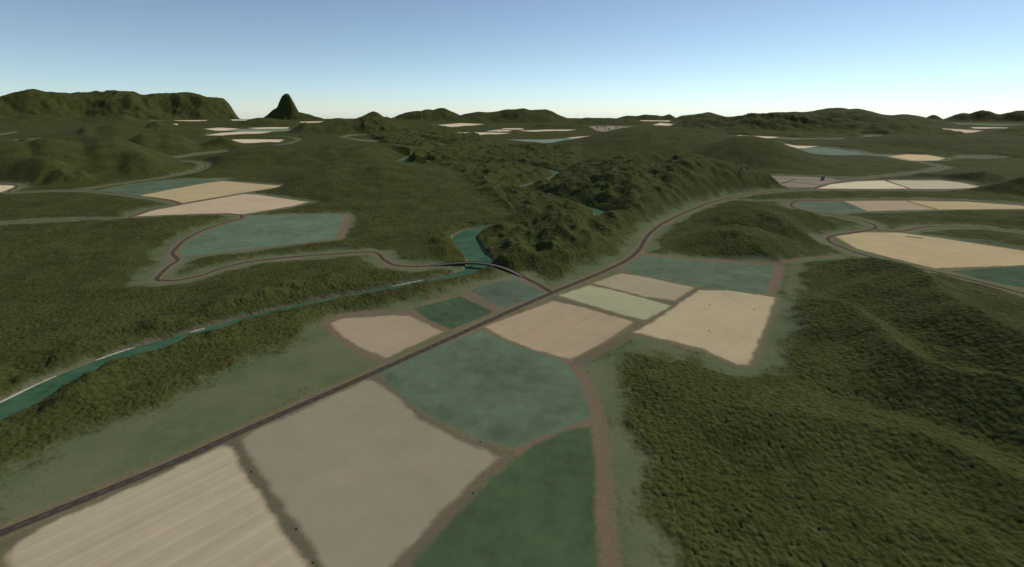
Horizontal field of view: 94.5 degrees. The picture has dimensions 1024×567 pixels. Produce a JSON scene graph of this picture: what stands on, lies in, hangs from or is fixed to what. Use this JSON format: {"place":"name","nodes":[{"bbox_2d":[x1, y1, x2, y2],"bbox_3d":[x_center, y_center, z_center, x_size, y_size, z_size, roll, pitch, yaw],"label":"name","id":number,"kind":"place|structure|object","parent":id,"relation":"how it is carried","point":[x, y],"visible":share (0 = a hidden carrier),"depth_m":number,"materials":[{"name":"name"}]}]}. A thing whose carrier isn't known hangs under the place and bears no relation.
{"place":"outdoors","nodes":[
{"label":"outdoors","id":0,"kind":"place"},
{"bbox_2d":[0,185,14,191],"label":"field","id":1,"kind":"structure","parent":0,"point":[4,187],"depth_m":1964.94,"materials":[{"name":"beige soil"}]},
{"bbox_2d":[17,138,30,141],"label":"hill","id":2,"kind":"structure","parent":0,"point":[25,140],"depth_m":4415.79,"materials":[{"name":"green plant"}]},
{"bbox_2d":[0,376,55,402],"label":"shore","id":3,"kind":"structure","parent":0,"point":[25,390],"depth_m":545.57,"materials":[{"name":"beige sand"}]},
{"bbox_2d":[0,114,152,124],"bbox_3d":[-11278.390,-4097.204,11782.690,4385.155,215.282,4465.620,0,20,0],"label":"hill","id":4,"kind":"structure","parent":0,"point":[45,119],"depth_m":11274.02,"materials":[{"name":"green plant"}]},
{"bbox_2d":[0,136,180,182],"bbox_3d":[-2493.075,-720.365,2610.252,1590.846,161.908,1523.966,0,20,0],"label":"hill","id":5,"kind":"structure","parent":0,"point":[48,160],"depth_m":2317.03,"materials":[{"name":"green plant"}]},
{"bbox_2d":[0,191,181,217],"bbox_3d":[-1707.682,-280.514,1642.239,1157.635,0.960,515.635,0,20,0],"label":"road","id":6,"kind":"structure","parent":0,"point":[124,194],"depth_m":1727.88,"materials":[{"name":"soil"}]},
{"bbox_2d":[33,124,182,139],"bbox_3d":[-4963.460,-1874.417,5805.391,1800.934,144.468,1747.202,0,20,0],"label":"hill","id":7,"kind":"structure","parent":0,"point":[117,130],"depth_m":5517.24,"materials":[{"name":"green plant"}]},
{"bbox_2d":[0,441,228,548],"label":"path","id":8,"kind":"structure","parent":0,"point":[7,542],"depth_m":391.74,"materials":[{"name":"soil"}]},
{"bbox_2d":[95,347,134,360],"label":"shore","id":9,"kind":"structure","parent":0,"point":[114,353],"depth_m":628.37,"materials":[{"name":"beige sand"}]},
{"bbox_2d":[0,89,239,119],"bbox_3d":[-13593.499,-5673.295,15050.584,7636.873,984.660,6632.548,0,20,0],"label":"hill","id":10,"kind":"structure","parent":0,"point":[154,106],"depth_m":15508.83,"materials":[{"name":"green plant"}]},
{"bbox_2d":[74,133,201,150],"bbox_3d":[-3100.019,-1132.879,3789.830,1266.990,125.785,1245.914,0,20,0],"label":"hill","id":11,"kind":"structure","parent":0,"point":[168,142],"depth_m":3676.39,"materials":[{"name":"green plant"}]},
{"bbox_2d":[77,161,205,190],"bbox_3d":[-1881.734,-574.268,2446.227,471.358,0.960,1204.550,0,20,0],"label":"road","id":12,"kind":"structure","parent":0,"point":[151,179],"depth_m":2222.57,"materials":[{"name":"soil"}]},
{"bbox_2d":[9,446,307,566],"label":"field","id":13,"kind":"structure","parent":0,"point":[210,509],"depth_m":360.88,"materials":[{"name":"beige soil"}]},
{"bbox_2d":[100,179,222,194],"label":"field","id":14,"kind":"structure","parent":0,"point":[141,188],"depth_m":1990.81,"materials":[{"name":"green plant"}]},
{"bbox_2d":[146,121,218,134],"bbox_3d":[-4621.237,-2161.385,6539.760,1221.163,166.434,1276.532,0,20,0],"label":"hill","id":15,"kind":"structure","parent":0,"point":[160,126],"depth_m":6219.25,"materials":[{"name":"green plant"}]},
{"bbox_2d":[175,120,206,120],"bbox_3d":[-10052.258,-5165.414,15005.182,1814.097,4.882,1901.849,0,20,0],"label":"field","id":16,"kind":"structure","parent":0,"point":[190,120],"depth_m":15205.32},
{"bbox_2d":[139,181,279,201],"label":"field","id":17,"kind":"structure","parent":0,"point":[202,191],"depth_m":1891.20,"materials":[{"name":"beige soil"}]},
{"bbox_2d":[8,213,429,280],"bbox_3d":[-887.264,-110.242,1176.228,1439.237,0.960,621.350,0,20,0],"label":"road","id":18,"kind":"structure","parent":0,"point":[177,258],"depth_m":1034.62,"materials":[{"name":"grey asphalt"}]},
{"bbox_2d":[139,194,305,215],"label":"field","id":19,"kind":"structure","parent":0,"point":[243,203],"depth_m":1592.41,"materials":[{"name":"beige soil"}]},
{"bbox_2d":[199,137,246,148],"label":"hill","id":20,"kind":"structure","parent":0,"point":[219,142],"depth_m":3953.87,"materials":[{"name":"green plant"}]},
{"bbox_2d":[208,128,238,130],"bbox_3d":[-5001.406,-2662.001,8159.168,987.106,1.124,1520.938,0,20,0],"label":"field","id":21,"kind":"structure","parent":0,"point":[221,129],"depth_m":7981.18,"materials":[{"name":"beige soil"}]},
{"bbox_2d":[211,131,267,134],"bbox_3d":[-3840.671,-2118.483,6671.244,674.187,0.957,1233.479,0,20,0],"label":"field","id":22,"kind":"structure","parent":0,"point":[243,132],"depth_m":6589.71,"materials":[{"name":"beige soil"}]},
{"bbox_2d":[231,139,283,142],"bbox_3d":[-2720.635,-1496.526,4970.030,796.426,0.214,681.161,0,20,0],"label":"field","id":23,"kind":"structure","parent":0,"point":[256,140],"depth_m":5049.19,"materials":[{"name":"beige soil"}]},
{"bbox_2d":[230,129,289,131],"bbox_3d":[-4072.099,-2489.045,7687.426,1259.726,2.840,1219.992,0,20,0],"label":"field","id":24,"kind":"structure","parent":0,"point":[267,130],"depth_m":7580.99,"materials":[{"name":"beige soil"}]},
{"bbox_2d":[222,118,300,125],"bbox_3d":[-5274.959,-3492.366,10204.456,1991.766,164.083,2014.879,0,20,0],"label":"hill","id":25,"kind":"structure","parent":0,"point":[265,121],"depth_m":9620.37,"materials":[{"name":"green plant"}]},
{"bbox_2d":[179,214,344,254],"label":"field","id":26,"kind":"structure","parent":0,"point":[248,231],"depth_m":1229.74,"materials":[{"name":"green plant"}]},
{"bbox_2d":[255,127,289,128],"bbox_3d":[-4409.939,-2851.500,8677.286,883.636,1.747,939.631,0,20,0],"label":"field","id":27,"kind":"structure","parent":0,"point":[272,128],"depth_m":8425.98,"materials":[{"name":"beige soil"}]},
{"bbox_2d":[227,437,327,566],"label":"path","id":28,"kind":"structure","parent":0,"point":[302,545],"depth_m":377.08,"materials":[{"name":"soil"}]},
{"bbox_2d":[263,94,323,119],"bbox_3d":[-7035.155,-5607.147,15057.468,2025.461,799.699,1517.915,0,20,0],"label":"hill","id":29,"kind":"structure","parent":0,"point":[286,108],"depth_m":14721.83,"materials":[{"name":"green plant"}]},
{"bbox_2d":[0,142,603,420],"bbox_3d":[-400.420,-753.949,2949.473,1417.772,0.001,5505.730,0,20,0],"label":"river","id":30,"kind":"structure","parent":0,"point":[467,243],"depth_m":654.88,"materials":[{"name":"liquid"}]},
{"bbox_2d":[339,214,350,238],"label":"path","id":31,"kind":"structure","parent":0,"point":[345,227],"depth_m":1303.79,"materials":[{"name":"brown soil"}]},
{"bbox_2d":[289,116,414,132],"bbox_3d":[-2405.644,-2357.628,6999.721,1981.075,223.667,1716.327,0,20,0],"label":"hill","id":32,"kind":"structure","parent":0,"point":[343,125],"depth_m":6633.75,"materials":[{"name":"green plant"}]},
{"bbox_2d":[322,321,389,364],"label":"path","id":33,"kind":"structure","parent":0,"point":[349,343],"depth_m":640.78,"materials":[{"name":"soil"}]},
{"bbox_2d":[351,111,388,119],"bbox_3d":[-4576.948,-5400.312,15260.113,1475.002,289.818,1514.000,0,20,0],"label":"hill","id":34,"kind":"structure","parent":0,"point":[374,114],"depth_m":14934.67,"materials":[{"name":"green plant"}]},
{"bbox_2d":[324,309,418,321],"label":"path","id":35,"kind":"structure","parent":0,"point":[367,311],"depth_m":748.59,"materials":[{"name":"brown soil"}]},
{"bbox_2d":[243,381,500,566],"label":"field","id":36,"kind":"structure","parent":0,"point":[369,474],"depth_m":421.20,"materials":[{"name":"beige soil"}]},
{"bbox_2d":[331,315,442,357],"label":"field","id":37,"kind":"structure","parent":0,"point":[385,336],"depth_m":684.29,"materials":[{"name":"beige soil"}]},
{"bbox_2d":[392,279,424,286],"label":"shore","id":38,"kind":"structure","parent":0,"point":[408,282],"depth_m":886.49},
{"bbox_2d":[386,108,458,120],"bbox_3d":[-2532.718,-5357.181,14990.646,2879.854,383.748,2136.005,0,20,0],"label":"hill","id":39,"kind":"structure","parent":0,"point":[438,113],"depth_m":14468.15,"materials":[{"name":"green plant"}]},
{"bbox_2d":[411,313,454,330],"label":"path","id":40,"kind":"structure","parent":0,"point":[424,319],"depth_m":713.35,"materials":[{"name":"soil"}]},
{"bbox_2d":[372,374,513,455],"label":"path","id":41,"kind":"structure","parent":0,"point":[425,418],"depth_m":483.12,"materials":[{"name":"brown soil"}]},
{"bbox_2d":[413,296,492,328],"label":"field","id":42,"kind":"structure","parent":0,"point":[454,312],"depth_m":752.39,"materials":[{"name":"green plant"}]},
{"bbox_2d":[392,450,519,566],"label":"path","id":43,"kind":"structure","parent":0,"point":[410,555],"depth_m":378.02,"materials":[{"name":"soil"}]},
{"bbox_2d":[441,123,480,126],"bbox_3d":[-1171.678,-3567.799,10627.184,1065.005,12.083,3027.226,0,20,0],"label":"field","id":44,"kind":"structure","parent":0,"point":[459,124],"depth_m":10843.22,"materials":[{"name":"beige soil"}]},
{"bbox_2d":[0,189,965,536],"bbox_3d":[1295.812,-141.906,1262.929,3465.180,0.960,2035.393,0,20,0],"label":"road","id":45,"kind":"structure","parent":0,"point":[164,465],"depth_m":490.43,"materials":[{"name":"grey asphalt"}]},
{"bbox_2d":[462,291,504,311],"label":"path","id":46,"kind":"structure","parent":0,"point":[495,307],"depth_m":791.80,"materials":[{"name":"brown soil"}]},
{"bbox_2d":[379,329,589,447],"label":"field","id":47,"kind":"structure","parent":0,"point":[486,385],"depth_m":543.96,"materials":[{"name":"green plant"}]},
{"bbox_2d":[463,132,505,134],"bbox_3d":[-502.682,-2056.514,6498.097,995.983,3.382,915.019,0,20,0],"label":"field","id":48,"kind":"structure","parent":0,"point":[481,133],"depth_m":6589.71,"materials":[{"name":"beige soil"}]},
{"bbox_2d":[431,108,574,122],"bbox_3d":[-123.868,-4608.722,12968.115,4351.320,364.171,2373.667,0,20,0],"label":"hill","id":49,"kind":"structure","parent":0,"point":[523,115],"depth_m":12381.27,"materials":[{"name":"green plant"}]},
{"bbox_2d":[409,426,597,566],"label":"field","id":50,"kind":"structure","parent":0,"point":[534,505],"depth_m":371.52,"materials":[{"name":"green plant"}]},
{"bbox_2d":[470,277,546,307],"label":"field","id":51,"kind":"structure","parent":0,"point":[507,293],"depth_m":830.97,"materials":[{"name":"green plant"}]},
{"bbox_2d":[0,118,1023,566],"bbox_3d":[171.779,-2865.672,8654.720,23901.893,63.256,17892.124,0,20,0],"label":"terrain","id":52,"kind":"structure","parent":0,"point":[316,358],"depth_m":604.85,"materials":[{"name":"green plant"}]},
{"bbox_2d":[430,261,524,276],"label":"bridge","id":53,"kind":"structure","parent":52,"relation":"on","point":[507,269],"depth_m":969.00,"materials":[{"name":"concrete"}]},
{"bbox_2d":[0,0,1023,118],"label":"sky","id":54,"kind":"structure","parent":0,"point":[345,59],"materials":[{"name":"blue"}]},
{"bbox_2d":[522,276,552,292],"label":"road","id":55,"kind":"structure","parent":0,"point":[539,285],"depth_m":867.66,"materials":[{"name":"grey asphalt"}]},
{"bbox_2d":[524,129,567,131],"bbox_3d":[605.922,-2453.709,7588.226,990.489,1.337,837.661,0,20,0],"label":"field","id":56,"kind":"structure","parent":0,"point":[546,130],"depth_m":7580.99,"materials":[{"name":"beige soil"}]},
{"bbox_2d":[518,138,575,142],"bbox_3d":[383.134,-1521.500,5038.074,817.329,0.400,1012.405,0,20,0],"label":"field","id":57,"kind":"structure","parent":0,"point":[547,140],"depth_m":5049.19,"materials":[{"name":"teal plant"}]},
{"bbox_2d":[515,419,598,455],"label":"path","id":58,"kind":"structure","parent":0,"point":[524,448],"depth_m":469.61,"materials":[{"name":"brown soil"}]},
{"bbox_2d":[485,301,632,358],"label":"field","id":59,"kind":"structure","parent":0,"point":[565,330],"depth_m":693.71,"materials":[{"name":"beige soil"}]},
{"bbox_2d":[532,123,590,127],"bbox_3d":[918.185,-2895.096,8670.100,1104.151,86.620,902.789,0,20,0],"label":"hill","id":60,"kind":"structure","parent":0,"point":[546,125],"depth_m":8419.13,"materials":[{"name":"green plant"}]},
{"bbox_2d":[566,358,619,566],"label":"path","id":61,"kind":"structure","parent":0,"point":[610,551],"depth_m":409.78,"materials":[{"name":"soil"}]},
{"bbox_2d":[551,296,645,325],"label":"path","id":62,"kind":"structure","parent":0,"point":[576,304],"depth_m":771.59,"materials":[{"name":"brown soil"}]},
{"bbox_2d":[558,118,653,124],"bbox_3d":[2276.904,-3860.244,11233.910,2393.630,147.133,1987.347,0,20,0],"label":"hill","id":63,"kind":"structure","parent":0,"point":[619,121],"depth_m":10810.76,"materials":[{"name":"green plant"}]},
{"bbox_2d":[590,126,635,131],"bbox_3d":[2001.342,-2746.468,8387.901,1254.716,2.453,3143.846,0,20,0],"label":"field","id":64,"kind":"structure","parent":0,"point":[600,128],"depth_m":8923.29,"materials":[{"name":"grey"}]},
{"bbox_2d":[560,285,671,318],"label":"field","id":65,"kind":"structure","parent":0,"point":[624,303],"depth_m":791.80,"materials":[{"name":"plant"}]},
{"bbox_2d":[581,283,674,304],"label":"path","id":66,"kind":"structure","parent":0,"point":[661,302],"depth_m":787.67,"materials":[{"name":"brown soil"}]},
{"bbox_2d":[568,286,706,366],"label":"path","id":67,"kind":"structure","parent":0,"point":[591,355],"depth_m":653.17,"materials":[{"name":"brown soil"}]},
{"bbox_2d":[595,273,693,299],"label":"field","id":68,"kind":"structure","parent":0,"point":[648,286],"depth_m":859.30,"materials":[{"name":"beige soil"}]},
{"bbox_2d":[619,114,675,119],"bbox_3d":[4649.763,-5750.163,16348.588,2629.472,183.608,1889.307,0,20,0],"label":"hill","id":69,"kind":"structure","parent":0,"point":[657,117],"depth_m":15922.17,"materials":[{"name":"green plant"}]},
{"bbox_2d":[641,120,669,121],"bbox_3d":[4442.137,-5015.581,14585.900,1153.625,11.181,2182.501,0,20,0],"label":"field","id":70,"kind":"structure","parent":0,"point":[656,120],"depth_m":15205.23,"materials":[{"name":"beige soil"}]},
{"bbox_2d":[539,152,776,242],"bbox_3d":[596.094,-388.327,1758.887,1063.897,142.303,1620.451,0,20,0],"label":"hill","id":71,"kind":"structure","parent":0,"point":[663,181],"depth_m":1710.79,"materials":[{"name":"green plant"}]},
{"bbox_2d":[655,123,672,125],"bbox_3d":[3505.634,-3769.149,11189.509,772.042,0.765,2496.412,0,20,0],"label":"field","id":72,"kind":"structure","parent":0,"point":[666,124],"depth_m":10843.22,"materials":[{"name":"beige soil"}]},
{"bbox_2d":[610,270,775,297],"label":"path","id":73,"kind":"structure","parent":0,"point":[661,279],"depth_m":900.24,"materials":[{"name":"brown soil"}]},
{"bbox_2d":[671,112,724,121],"bbox_3d":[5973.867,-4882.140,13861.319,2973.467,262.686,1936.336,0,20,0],"label":"hill","id":74,"kind":"structure","parent":0,"point":[701,115],"depth_m":13427.44,"materials":[{"name":"green plant"}]},
{"bbox_2d":[622,255,774,294],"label":"field","id":75,"kind":"structure","parent":0,"point":[748,278],"depth_m":933.59,"materials":[{"name":"green plant"}]},
{"bbox_2d":[543,126,854,169],"bbox_3d":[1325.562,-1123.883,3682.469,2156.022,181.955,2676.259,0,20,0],"label":"hill","id":76,"kind":"structure","parent":0,"point":[754,152],"depth_m":3113.33,"materials":[{"name":"green plant"}]},
{"bbox_2d":[635,290,774,363],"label":"field","id":77,"kind":"structure","parent":0,"point":[734,322],"depth_m":710.00,"materials":[{"name":"beige soil"}]},
{"bbox_2d":[638,253,777,263],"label":"path","id":78,"kind":"structure","parent":0,"point":[755,261],"depth_m":1008.10,"materials":[{"name":"brown soil"}]},
{"bbox_2d":[738,135,775,137],"bbox_3d":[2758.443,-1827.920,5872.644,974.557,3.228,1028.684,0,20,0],"label":"field","id":79,"kind":"structure","parent":0,"point":[761,136],"depth_m":5826.35,"materials":[{"name":"beige soil"}]},
{"bbox_2d":[766,261,784,293],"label":"path","id":80,"kind":"structure","parent":0,"point":[773,286],"depth_m":899.96,"materials":[{"name":"brown soil"}]},
{"bbox_2d":[786,144,815,147],"bbox_3d":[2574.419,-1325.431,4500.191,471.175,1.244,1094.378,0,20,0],"label":"field","id":81,"kind":"structure","parent":0,"point":[800,146],"depth_m":4206.33,"materials":[{"name":"beige soil"}]},
{"bbox_2d":[773,176,839,186],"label":"field","id":82,"kind":"structure","parent":0,"point":[812,181],"depth_m":2131.12,"materials":[{"name":"grey soil"}]},
{"bbox_2d":[782,255,854,262],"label":"path","id":83,"kind":"structure","parent":0,"point":[797,258],"depth_m":1024.38,"materials":[{"name":"brown soil"}]},
{"bbox_2d":[667,112,970,135],"bbox_3d":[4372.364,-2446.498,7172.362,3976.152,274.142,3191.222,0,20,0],"label":"hill","id":84,"kind":"structure","parent":0,"point":[769,121],"depth_m":6745.11,"materials":[{"name":"green plant"}]},
{"bbox_2d":[799,201,864,211],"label":"field","id":85,"kind":"structure","parent":0,"point":[838,206],"depth_m":1575.82,"materials":[{"name":"green plant"}]},
{"bbox_2d":[801,148,891,155],"bbox_3d":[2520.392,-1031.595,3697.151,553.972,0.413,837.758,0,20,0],"label":"field","id":86,"kind":"structure","parent":0,"point":[829,151],"depth_m":3604.61,"materials":[{"name":"teal plant"}]},
{"bbox_2d":[821,180,907,188],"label":"field","id":87,"kind":"structure","parent":0,"point":[883,184],"depth_m":2017.38,"materials":[{"name":"beige soil"}]},
{"bbox_2d":[771,108,976,125],"bbox_3d":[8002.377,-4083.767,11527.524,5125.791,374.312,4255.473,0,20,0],"label":"hill","id":88,"kind":"structure","parent":0,"point":[864,116],"depth_m":10606.30,"materials":[{"name":"green plant"}]},
{"bbox_2d":[728,199,1019,203],"bbox_3d":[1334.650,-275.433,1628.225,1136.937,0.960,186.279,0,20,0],"label":"road","id":89,"kind":"structure","parent":0,"point":[876,199],"depth_m":1679.42,"materials":[{"name":"soil"}]},
{"bbox_2d":[814,147,943,187],"bbox_3d":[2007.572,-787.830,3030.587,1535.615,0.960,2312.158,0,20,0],"label":"road","id":90,"kind":"structure","parent":0,"point":[878,176],"depth_m":2380.55,"materials":[{"name":"soil"}]},
{"bbox_2d":[845,200,933,210],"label":"field","id":91,"kind":"structure","parent":0,"point":[884,205],"depth_m":1592.41,"materials":[{"name":"beige soil"}]},
{"bbox_2d":[790,200,1023,293],"bbox_3d":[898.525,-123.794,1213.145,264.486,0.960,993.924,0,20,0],"label":"road","id":92,"kind":"structure","parent":0,"point":[828,237],"depth_m":1110.65,"materials":[{"name":"grey asphalt"}]},
{"bbox_2d":[890,154,944,160],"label":"field","id":93,"kind":"structure","parent":0,"point":[911,157],"depth_m":3220.68,"materials":[{"name":"beige soil"}]},
{"bbox_2d":[837,232,1023,267],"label":"field","id":94,"kind":"structure","parent":0,"point":[934,252],"depth_m":1080.36,"materials":[{"name":"beige soil"}]},
{"bbox_2d":[888,180,979,188],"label":"field","id":95,"kind":"structure","parent":0,"point":[927,184],"depth_m":2044.66,"materials":[{"name":"beige soil"}]},
{"bbox_2d":[927,115,941,119],"bbox_3d":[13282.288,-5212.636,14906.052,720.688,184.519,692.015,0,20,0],"label":"hill","id":96,"kind":"structure","parent":0,"point":[934,117],"depth_m":14729.91,"materials":[{"name":"green plant"}]},
{"bbox_2d":[876,226,1018,231],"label":"road","id":97,"kind":"structure","parent":0,"point":[944,226],"depth_m":1280.51,"materials":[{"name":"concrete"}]},
{"bbox_2d":[942,128,982,132],"bbox_3d":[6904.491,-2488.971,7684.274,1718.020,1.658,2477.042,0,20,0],"label":"field","id":98,"kind":"structure","parent":0,"point":[965,131],"depth_m":7580.99,"materials":[{"name":"beige soil"}]},
{"bbox_2d":[911,200,1023,208],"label":"field","id":99,"kind":"structure","parent":0,"point":[954,205],"depth_m":1592.41,"materials":[{"name":"beige soil"}]},
{"bbox_2d":[939,110,1023,121],"bbox_3d":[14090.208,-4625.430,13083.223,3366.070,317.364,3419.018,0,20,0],"label":"hill","id":100,"kind":"structure","parent":0,"point":[982,115],"depth_m":13229.49,"materials":[{"name":"green plant"}]},
{"bbox_2d":[950,265,1023,287],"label":"field","id":101,"kind":"structure","parent":0,"point":[1011,275],"depth_m":922.20,"materials":[{"name":"green plant"}]},
{"bbox_2d":[973,127,1003,128],"bbox_3d":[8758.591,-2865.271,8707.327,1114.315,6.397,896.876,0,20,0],"label":"field","id":102,"kind":"structure","parent":0,"point":[987,127],"depth_m":8923.29,"materials":[{"name":"beige soil"}]},
{"bbox_2d":[970,126,1023,135],"bbox_3d":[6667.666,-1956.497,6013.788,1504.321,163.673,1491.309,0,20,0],"label":"hill","id":103,"kind":"structure","parent":0,"point":[1016,131],"depth_m":5943.31,"materials":[{"name":"green plant"}]},
{"label":"ground","id":104,"kind":"structure","parent":0,"visible":0},
{"bbox_2d":[0,118,1023,566],"bbox_3d":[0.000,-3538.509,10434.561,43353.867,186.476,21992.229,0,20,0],"label":"forest","id":105,"kind":"object","parent":104,"relation":"on","point":[876,420],"visible":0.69,"depth_m":672.75,"materials":[{"name":"green plant"}]}
]}

